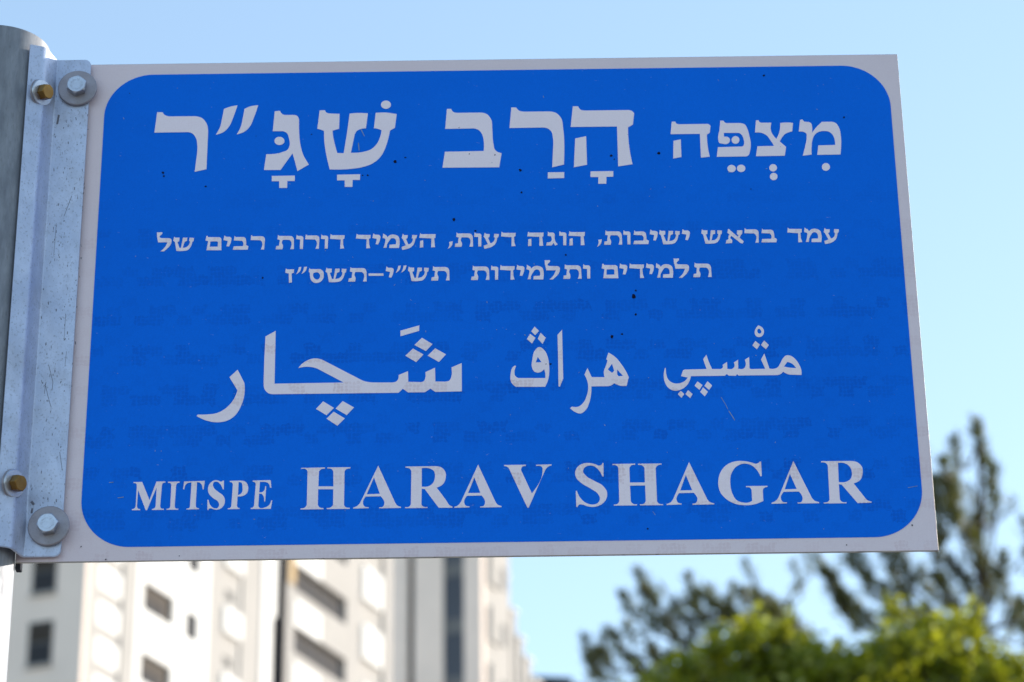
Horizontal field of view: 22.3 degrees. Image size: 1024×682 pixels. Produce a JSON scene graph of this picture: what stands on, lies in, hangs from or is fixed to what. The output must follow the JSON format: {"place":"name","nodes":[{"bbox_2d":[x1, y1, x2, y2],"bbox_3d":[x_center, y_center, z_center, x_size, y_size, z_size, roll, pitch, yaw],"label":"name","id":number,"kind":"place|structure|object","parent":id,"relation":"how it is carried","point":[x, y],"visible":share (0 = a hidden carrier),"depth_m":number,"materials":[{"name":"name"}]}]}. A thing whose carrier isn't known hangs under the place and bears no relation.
{"place":"outdoors","nodes":[
{"label":"outdoors","id":0,"kind":"place"},
{"bbox_2d":[0,0,1023,681],"label":"sky","id":1,"kind":"structure","parent":0,"point":[961,62],"materials":[{"name":"blue"}]},
{"label":"ground","id":2,"kind":"structure","parent":0,"visible":0},
{"bbox_2d":[7,554,392,681],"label":"apartment tower","id":3,"kind":"structure","parent":2,"relation":"on","point":[270,621],"depth_m":112.52,"materials":[{"name":"white concrete"}]},
{"bbox_2d":[24,620,53,668],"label":"window","id":4,"kind":"structure","parent":3,"relation":"in","point":[40,636],"depth_m":102.70,"materials":[{"name":"black glass"}]},
{"bbox_2d":[28,563,56,596],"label":"window","id":5,"kind":"structure","parent":3,"relation":"in","point":[44,576],"depth_m":103.79,"materials":[{"name":"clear glass"}]},
{"bbox_2d":[140,659,167,681],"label":"window","id":6,"kind":"structure","parent":3,"relation":"in","point":[148,672],"depth_m":107.39,"materials":[{"name":"clear glass"}]},
{"bbox_2d":[141,588,170,673],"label":"window","id":7,"kind":"structure","parent":3,"relation":"in","point":[152,603],"depth_m":108.63,"materials":[{"name":"clear glass"}]},
{"bbox_2d":[144,582,170,603],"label":"window","id":8,"kind":"structure","parent":3,"relation":"in","point":[151,589],"depth_m":109.06,"materials":[{"name":"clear glass"}]},
{"bbox_2d":[185,611,196,641],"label":"window","id":9,"kind":"structure","parent":3,"relation":"in","point":[191,620],"depth_m":111.31,"materials":[{"name":"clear glass"}]},
{"bbox_2d":[188,561,198,574],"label":"window","id":10,"kind":"structure","parent":3,"relation":"in","point":[192,565],"depth_m":112.54,"materials":[{"name":"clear glass"}]},
{"bbox_2d":[223,657,228,668],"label":"window","id":11,"kind":"structure","parent":3,"relation":"in","point":[225,661],"depth_m":114.40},
{"bbox_2d":[225,591,230,602],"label":"window","id":12,"kind":"structure","parent":3,"relation":"in","point":[227,595],"depth_m":115.64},
{"bbox_2d":[293,631,340,681],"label":"window","id":13,"kind":"structure","parent":3,"relation":"in","point":[302,646],"depth_m":124.03,"materials":[{"name":"clear glass"}]},
{"bbox_2d":[294,570,341,661],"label":"window","id":14,"kind":"structure","parent":3,"relation":"in","point":[304,585],"depth_m":125.25,"materials":[{"name":"grey glass"}]},
{"bbox_2d":[296,559,342,601],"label":"window","id":15,"kind":"structure","parent":3,"relation":"in","point":[341,560],"depth_m":125.83,"materials":[{"name":"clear glass"}]},
{"bbox_2d":[392,557,539,681],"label":"residential block","id":16,"kind":"structure","parent":2,"relation":"on","point":[454,619],"depth_m":165.81,"materials":[{"name":"grey concrete"}]},
{"bbox_2d":[444,632,463,677],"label":"window","id":17,"kind":"structure","parent":16,"relation":"in","point":[453,643],"depth_m":164.23,"materials":[{"name":"clear glass"}]},
{"bbox_2d":[444,575,463,619],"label":"window","id":18,"kind":"structure","parent":16,"relation":"in","point":[453,586],"depth_m":165.76,"materials":[{"name":"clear glass"}]},
{"bbox_2d":[444,558,463,562],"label":"window","id":19,"kind":"structure","parent":16,"relation":"in","point":[446,560],"depth_m":166.86,"materials":[{"name":"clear glass"}]},
{"bbox_2d":[501,568,505,591],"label":"window","id":20,"kind":"structure","parent":16,"relation":"in","point":[503,573],"depth_m":169.20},
{"bbox_2d":[501,624,506,647],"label":"window","id":21,"kind":"structure","parent":16,"relation":"in","point":[503,628],"depth_m":167.59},
{"bbox_2d":[532,676,571,681],"bbox_3d":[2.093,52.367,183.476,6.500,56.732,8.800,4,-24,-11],"label":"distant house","id":22,"kind":"structure","parent":2,"relation":"on","point":[552,679],"depth_m":191.07,"materials":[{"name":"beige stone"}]},
{"bbox_2d":[576,553,814,681],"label":"pine tree","id":23,"kind":"object","parent":2,"relation":"on","point":[726,608],"visible":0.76,"depth_m":27.93,"materials":[{"name":"green plant"}]},
{"bbox_2d":[618,590,1023,681],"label":"broadleaf tree","id":24,"kind":"object","parent":2,"relation":"on","point":[925,649],"visible":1,"depth_m":19.17,"materials":[{"name":"green plant"}]},
{"bbox_2d":[805,412,1023,657],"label":"pine tree","id":25,"kind":"object","parent":2,"relation":"on","point":[848,606],"visible":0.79,"depth_m":26.03,"materials":[{"name":"green plant"}]},
{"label":"pavement","id":26,"kind":"structure","parent":0,"visible":0},
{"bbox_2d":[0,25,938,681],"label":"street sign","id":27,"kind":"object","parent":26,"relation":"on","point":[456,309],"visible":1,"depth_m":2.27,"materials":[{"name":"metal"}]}
]}

